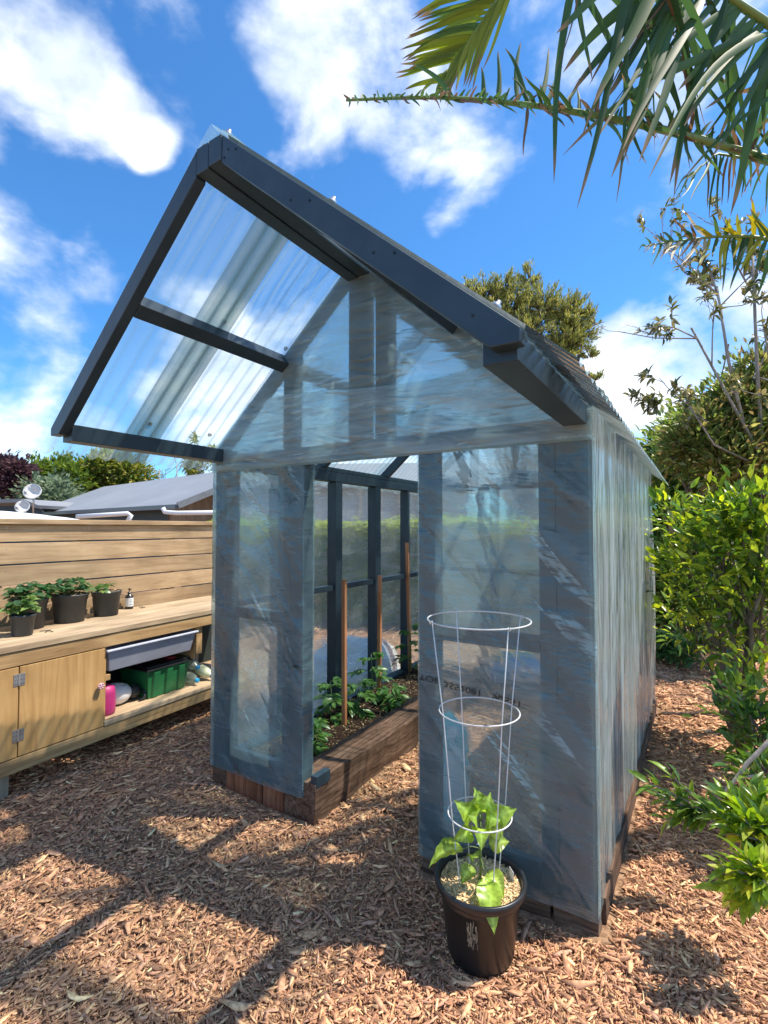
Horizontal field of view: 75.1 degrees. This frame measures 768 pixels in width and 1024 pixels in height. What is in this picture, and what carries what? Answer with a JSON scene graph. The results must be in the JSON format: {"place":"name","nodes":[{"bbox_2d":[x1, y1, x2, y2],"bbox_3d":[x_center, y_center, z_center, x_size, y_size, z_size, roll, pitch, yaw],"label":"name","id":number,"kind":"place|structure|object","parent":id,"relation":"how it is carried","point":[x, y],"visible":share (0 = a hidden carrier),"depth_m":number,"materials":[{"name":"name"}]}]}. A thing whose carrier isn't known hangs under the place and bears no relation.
{"place":"outdoors","nodes":[
{"label":"outdoors","id":0,"kind":"place"},
{"bbox_2d":[14,501,29,512],"bbox_3d":[-10.437,0.123,14.427,0.380,0.914,0.196,1,-2,-19],"label":"satellite dish","id":1,"kind":"object","parent":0,"point":[22,506],"visible":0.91,"depth_m":14.45,"materials":[{"name":"metal"}]},
{"bbox_2d":[0,511,78,524],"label":"canopy","id":2,"kind":"object","parent":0,"point":[10,515],"visible":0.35,"depth_m":6.20,"materials":[{"name":"white fabric"}]},
{"bbox_2d":[75,511,133,519],"bbox_3d":[-6.141,0.150,11.001,1.247,0.331,0.108,0,-2,0],"label":"white pipe","id":3,"kind":"object","parent":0,"point":[107,514],"visible":0.77,"depth_m":10.96,"materials":[{"name":"plastic"}]},
{"bbox_2d":[0,577,767,1023],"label":"ground","id":4,"kind":"structure","parent":0,"point":[606,931],"depth_m":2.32,"materials":[{"name":"brown wood"}]},
{"bbox_2d":[0,449,44,498],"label":"copper tree","id":5,"kind":"object","parent":4,"relation":"on","point":[11,465],"visible":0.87,"depth_m":26.35,"materials":[{"name":"purple plant"}]},
{"bbox_2d":[0,499,74,565],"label":"dark shed","id":6,"kind":"structure","parent":4,"relation":"on","point":[7,504],"depth_m":17.19,"materials":[{"name":"white metal"}]},
{"bbox_2d":[23,484,41,513],"bbox_3d":[-11.182,-0.405,15.899,0.520,0.993,0.257,1,-2,-19],"label":"satellite dish","id":7,"kind":"object","parent":6,"relation":"attached to","point":[32,491],"visible":0.99,"depth_m":15.95,"materials":[{"name":"metal"}]},
{"bbox_2d":[6,467,86,508],"bbox_3d":[-16.340,0.084,24.759,5.227,4.732,3.492,-1,-2,32],"label":"olive tree","id":8,"kind":"object","parent":4,"relation":"on","point":[53,487],"visible":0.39,"depth_m":24.01,"materials":[{"name":"green plant"}]},
{"bbox_2d":[25,447,100,494],"bbox_3d":[-19.463,-0.747,29.677,7.969,6.748,4.400,-1,-2,32],"label":"leafy tree","id":9,"kind":"object","parent":4,"relation":"on","point":[58,463],"visible":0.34,"depth_m":28.54,"materials":[{"name":"green plant"}]},
{"bbox_2d":[0,596,211,801],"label":"potting bench","id":10,"kind":"object","parent":4,"relation":"on","point":[52,708],"visible":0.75,"depth_m":3.32,"materials":[{"name":"brown wood"}]},
{"bbox_2d":[0,667,18,762],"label":"cabinet door","id":11,"kind":"structure","parent":10,"relation":"in","point":[8,693],"depth_m":2.95,"materials":[{"name":"brown wood"}]},
{"bbox_2d":[0,595,41,636],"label":"potted strawberry","id":12,"kind":"object","parent":10,"relation":"on","point":[21,624],"visible":1,"depth_m":3.23,"materials":[{"name":"plastic"}]},
{"bbox_2d":[2,581,54,628],"bbox_3d":[-2.491,0.648,3.498,0.314,0.327,0.315,1,-2,-17],"label":"potted strawberry","id":13,"kind":"object","parent":10,"relation":"on","point":[17,591],"visible":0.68,"depth_m":3.46,"materials":[{"name":"plant"}]},
{"bbox_2d":[12,648,104,755],"bbox_3d":[-2.063,1.205,3.211,0.058,0.534,0.562,-1,-2,28],"label":"cabinet door","id":14,"kind":"structure","parent":10,"relation":"in","point":[62,698],"depth_m":3.20,"materials":[{"name":"brown wood"}]},
{"bbox_2d":[44,577,96,623],"bbox_3d":[-2.385,0.653,3.738,0.332,0.332,0.355,-1,-2,32],"label":"potted strawberry","id":15,"kind":"object","parent":10,"relation":"on","point":[69,603],"visible":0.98,"depth_m":3.67,"materials":[{"name":"plastic"}]},
{"bbox_2d":[88,582,121,616],"bbox_3d":[-2.263,0.700,4.004,0.286,0.255,0.296,-1,-2,32],"label":"potted strawberry","id":16,"kind":"object","parent":10,"relation":"on","point":[105,600],"visible":0.91,"depth_m":3.95,"materials":[{"name":"plastic"}]},
{"bbox_2d":[105,683,115,715],"bbox_3d":[-2.016,1.350,3.610,0.140,0.207,0.140,-1,-2,32],"label":"plastic bottle","id":17,"kind":"object","parent":10,"relation":"on","point":[110,698],"visible":0.41,"depth_m":3.58,"materials":[{"name":"plastic"}]},
{"bbox_2d":[110,682,145,704],"bbox_3d":[-2.002,1.381,3.825,0.164,0.171,0.339,-2,-2,41],"label":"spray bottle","id":18,"kind":"object","parent":10,"relation":"on","point":[125,692],"visible":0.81,"depth_m":3.79,"materials":[{"name":"white plastic"}]},
{"bbox_2d":[125,588,133,608],"bbox_3d":[-2.210,0.750,4.338,0.069,0.176,0.067,-1,-2,18],"label":"pump bottle","id":19,"kind":"object","parent":10,"relation":"on","point":[129,600],"visible":1,"depth_m":4.31,"materials":[{"name":"white plastic"}]},
{"bbox_2d":[106,629,198,670],"bbox_3d":[-1.920,1.062,3.931,0.416,0.160,0.792,-1,-2,29],"label":"storage tub","id":20,"kind":"object","parent":10,"relation":"hanging from","point":[122,655],"visible":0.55,"depth_m":3.85,"materials":[{"name":"grey plastic"}]},
{"bbox_2d":[120,654,192,698],"bbox_3d":[-1.893,1.343,4.130,0.396,0.253,0.432,-1,-2,29],"label":"green crate","id":21,"kind":"object","parent":10,"relation":"on","point":[156,677],"visible":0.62,"depth_m":4.00,"materials":[{"name":"plastic"}]},
{"bbox_2d":[162,655,175,658],"bbox_3d":[-1.789,1.207,4.157,0.100,0.012,0.060,-1,-2,32],"label":"red lid","id":22,"kind":"object","parent":21,"relation":"on","point":[169,657],"visible":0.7,"depth_m":4.14,"materials":[{"name":"plastic"}]},
{"bbox_2d":[185,671,199,683],"bbox_3d":[-1.672,1.421,4.297,0.212,0.102,0.092,-1,-2,29],"label":"plastic bottle","id":23,"kind":"object","parent":10,"relation":"on","point":[191,678],"visible":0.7,"depth_m":4.26,"materials":[{"name":"clear plastic"}]},
{"bbox_2d":[188,659,199,669],"bbox_3d":[-1.696,1.314,4.365,0.214,0.119,0.091,-1,-2,23],"label":"plastic bottle","id":24,"kind":"object","parent":23,"relation":"on","point":[193,664],"visible":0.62,"depth_m":4.33,"materials":[{"name":"clear plastic"}]},
{"bbox_2d":[192,662,210,677],"bbox_3d":[-1.596,1.399,4.422,0.213,0.128,0.092,-1,-2,19],"label":"plastic bottle","id":25,"kind":"object","parent":10,"relation":"on","point":[204,671],"visible":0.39,"depth_m":4.39,"materials":[{"name":"clear plastic"}]},
{"bbox_2d":[0,518,212,666],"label":"slat fence","id":26,"kind":"object","parent":4,"relation":"on","point":[80,551],"visible":0.51,"depth_m":4.29,"materials":[{"name":"wood"}]},
{"bbox_2d":[65,447,163,491],"bbox_3d":[-16.715,-0.762,30.470,6.322,6.784,4.267,1,-2,-19],"label":"leafy tree","id":27,"kind":"object","parent":4,"relation":"on","point":[113,471],"visible":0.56,"depth_m":29.79,"materials":[{"name":"green plant"}]},
{"bbox_2d":[40,473,212,587],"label":"grey roof house","id":28,"kind":"structure","parent":4,"relation":"on","point":[186,498],"depth_m":15.27,"materials":[{"name":"white metal"}]},
{"bbox_2d":[150,439,186,478],"bbox_3d":[-11.633,-2.029,27.269,3.199,4.107,1.750,-1,-2,15],"label":"bare tree","id":29,"kind":"object","parent":4,"relation":"on","point":[170,470],"visible":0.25,"depth_m":26.98,"materials":[{"name":"grey plant"}]},
{"bbox_2d":[179,431,216,475],"bbox_3d":[-9.305,-2.170,25.810,2.488,4.345,2.713,0,-2,-2],"label":"sparse tree","id":30,"kind":"object","parent":4,"relation":"on","point":[188,465],"visible":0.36,"depth_m":25.62,"materials":[{"name":"green plant"}]},
{"bbox_2d":[213,668,417,825],"bbox_3d":[0.051,1.678,4.191,0.846,0.295,2.950,-1,-2,32],"label":"raised bed","id":31,"kind":"object","parent":4,"relation":"on","point":[356,755],"visible":0.34,"depth_m":3.19,"materials":[{"name":"wood"}]},
{"bbox_2d":[313,717,331,754],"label":"tomato seedling","id":32,"kind":"object","parent":31,"relation":"on","point":[320,723],"visible":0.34,"depth_m":3.25,"materials":[{"name":"green plant"}]},
{"bbox_2d":[313,676,354,726],"bbox_3d":[-0.389,1.416,3.745,0.370,0.334,0.361,-1,-2,32],"label":"tomato seedling","id":33,"kind":"object","parent":31,"relation":"on","point":[328,698],"visible":0.9,"depth_m":3.71,"materials":[{"name":"green plant"}]},
{"bbox_2d":[341,579,346,725],"bbox_3d":[-0.293,1.069,3.679,0.035,1.140,0.028,-1,-2,32],"label":"garden stake","id":34,"kind":"object","parent":31,"relation":"in","point":[344,651],"visible":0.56,"depth_m":3.67,"materials":[{"name":"brown wood"}]},
{"bbox_2d":[339,679,379,719],"bbox_3d":[-0.203,1.457,3.943,0.334,0.278,0.369,0,-2,-1],"label":"tomato seedling","id":35,"kind":"object","parent":31,"relation":"on","point":[353,710],"visible":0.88,"depth_m":3.87,"materials":[{"name":"green plant"}]},
{"bbox_2d":[347,651,394,695],"bbox_3d":[-0.106,1.406,4.324,0.357,0.389,0.414,2,-2,-39],"label":"tomato seedling","id":36,"kind":"object","parent":31,"relation":"on","point":[382,669],"visible":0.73,"depth_m":4.29,"materials":[{"name":"green plant"}]},
{"bbox_2d":[377,575,381,692],"bbox_3d":[-0.039,1.109,4.373,0.037,1.105,0.028,-1,-2,32],"label":"garden stake","id":37,"kind":"object","parent":31,"relation":"on","point":[379,632],"visible":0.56,"depth_m":4.37,"materials":[{"name":"brown wood"}]},
{"bbox_2d":[373,683,411,712],"bbox_3d":[0.082,1.535,4.133,0.375,0.201,0.431,-1,-2,32],"label":"tomato seedling","id":38,"kind":"object","parent":31,"relation":"on","point":[392,701],"visible":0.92,"depth_m":4.06,"materials":[{"name":"green plant"}]},
{"bbox_2d":[391,623,417,672],"bbox_3d":[0.263,1.368,5.042,0.390,0.492,0.375,0,-2,-1],"label":"tomato seedling","id":39,"kind":"object","parent":31,"relation":"on","point":[414,626],"visible":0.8,"depth_m":4.99,"materials":[{"name":"green plant"}]},
{"bbox_2d":[405,543,411,671],"bbox_3d":[0.252,1.000,5.116,0.066,1.371,0.028,-1,-2,32],"label":"garden stake","id":40,"kind":"object","parent":31,"relation":"on","point":[408,586],"visible":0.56,"depth_m":5.11,"materials":[{"name":"brown wood"}]},
{"bbox_2d":[206,519,676,632],"bbox_3d":[0.739,0.962,8.464,7.673,1.863,1.329,0,-2,8],"label":"garden hedge","id":41,"kind":"object","parent":4,"relation":"on","point":[658,624],"visible":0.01,"depth_m":7.52,"materials":[{"name":"green plant"}]},
{"bbox_2d":[429,788,526,977],"bbox_3d":[0.367,1.365,1.911,0.348,0.615,0.348,-1,-2,32],"label":"pepper pot","id":42,"kind":"object","parent":4,"relation":"on","point":[481,910],"visible":0.98,"depth_m":1.84,"materials":[{"name":"black plastic"}]},
{"bbox_2d":[427,610,531,885],"bbox_3d":[0.367,0.952,1.925,0.400,1.082,0.400,-1,-2,32],"label":"tomato cage","id":43,"kind":"object","parent":42,"relation":"in","point":[501,725],"visible":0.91,"depth_m":1.89,"materials":[{"name":"metal"}]},
{"bbox_2d":[462,257,605,381],"bbox_3d":[3.201,-2.069,10.887,3.313,7.085,1.473,0,-2,7],"label":"feathery tree","id":44,"kind":"object","parent":4,"relation":"on","point":[553,312],"visible":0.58,"depth_m":10.86,"materials":[{"name":"green plant"}]},
{"bbox_2d":[423,696,656,937],"bbox_3d":[1.027,1.704,3.574,1.448,0.198,2.959,-1,-2,32],"label":"timber base","id":45,"kind":"object","parent":4,"relation":"on","point":[530,905],"visible":0.19,"depth_m":2.19,"materials":[{"name":"brown wood"}]},
{"bbox_2d":[51,124,667,923],"bbox_3d":[0.413,0.133,3.466,2.550,3.045,3.968,-1,-2,32],"label":"greenhouse","id":46,"kind":"object","parent":45,"relation":"on","point":[527,496],"visible":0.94,"depth_m":2.35,"materials":[{"name":"grey paint"}]},
{"bbox_2d":[329,463,417,480],"bbox_3d":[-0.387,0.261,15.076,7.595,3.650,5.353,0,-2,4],"label":"roof panel","id":47,"kind":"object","parent":46,"relation":"attached to","point":[403,467],"depth_m":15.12,"materials":[{"name":"clear plastic"}]},
{"bbox_2d":[343,0,767,297],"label":"palm tree","id":48,"kind":"object","parent":4,"relation":"on","point":[460,39],"visible":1,"depth_m":2.62,"materials":[{"name":"green plant"}]},
{"bbox_2d":[626,760,711,835],"bbox_3d":[1.290,1.235,2.138,0.445,0.319,0.130,0,-2,8],"label":"shrub","id":49,"kind":"object","parent":4,"relation":"on","point":[687,812],"visible":0.82,"depth_m":2.15,"materials":[{"name":"green plant"}]},
{"bbox_2d":[587,190,767,461],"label":"bare tree","id":50,"kind":"object","parent":4,"relation":"on","point":[697,277],"visible":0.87,"depth_m":5.51,"materials":[{"name":"green plant"}]},
{"bbox_2d":[656,627,711,670],"bbox_3d":[3.397,1.621,5.851,0.596,0.493,0.938,1,-2,-20],"label":"ground cover","id":51,"kind":"object","parent":4,"relation":"on","point":[670,651],"visible":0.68,"depth_m":5.73,"materials":[{"name":"green plant"}]},
{"bbox_2d":[631,382,767,643],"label":"evergreen shrub","id":52,"kind":"object","parent":4,"relation":"on","point":[672,486],"visible":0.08,"depth_m":6.79,"materials":[{"name":"green plant"}]},
{"bbox_2d":[640,336,767,661],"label":"evergreen shrub","id":53,"kind":"object","parent":4,"relation":"on","point":[723,427],"visible":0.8,"depth_m":5.78,"materials":[{"name":"green plant"}]},
{"bbox_2d":[645,457,767,759],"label":"camellia bush","id":54,"kind":"object","parent":4,"relation":"on","point":[750,515],"visible":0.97,"depth_m":3.53,"materials":[{"name":"green plant"}]},
{"bbox_2d":[711,549,722,714],"bbox_3d":[2.910,1.007,4.298,0.120,1.573,0.162,1,-2,-23],"label":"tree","id":55,"kind":"object","parent":4,"relation":"on","point":[719,681],"depth_m":4.29,"materials":[{"name":"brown plant"}]},
{"bbox_2d":[681,662,767,793],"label":"camellia bush","id":56,"kind":"object","parent":4,"relation":"on","point":[754,710],"visible":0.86,"depth_m":2.61,"materials":[{"name":"green plant"}]},
{"bbox_2d":[716,739,767,798],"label":"fallen branch","id":57,"kind":"object","parent":56,"relation":"on","point":[755,754],"visible":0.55,"depth_m":2.29,"materials":[{"name":"grey wood"}]},
{"bbox_2d":[690,771,767,850],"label":"shrub","id":58,"kind":"object","parent":4,"relation":"on","point":[742,812],"visible":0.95,"depth_m":1.86,"materials":[{"name":"green plant"}]},
{"bbox_2d":[692,834,767,926],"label":"shrub","id":59,"kind":"object","parent":4,"relation":"on","point":[746,893],"visible":1,"depth_m":1.69,"materials":[{"name":"green plant"}]},
{"bbox_2d":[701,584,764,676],"bbox_3d":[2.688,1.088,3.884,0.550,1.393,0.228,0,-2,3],"label":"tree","id":60,"kind":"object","parent":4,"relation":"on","point":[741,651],"visible":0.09,"depth_m":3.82,"materials":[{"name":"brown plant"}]},
{"bbox_2d":[0,0,767,514],"label":"sky","id":61,"kind":"structure","parent":0,"point":[106,106],"materials":[{"name":"blue"}]}
]}

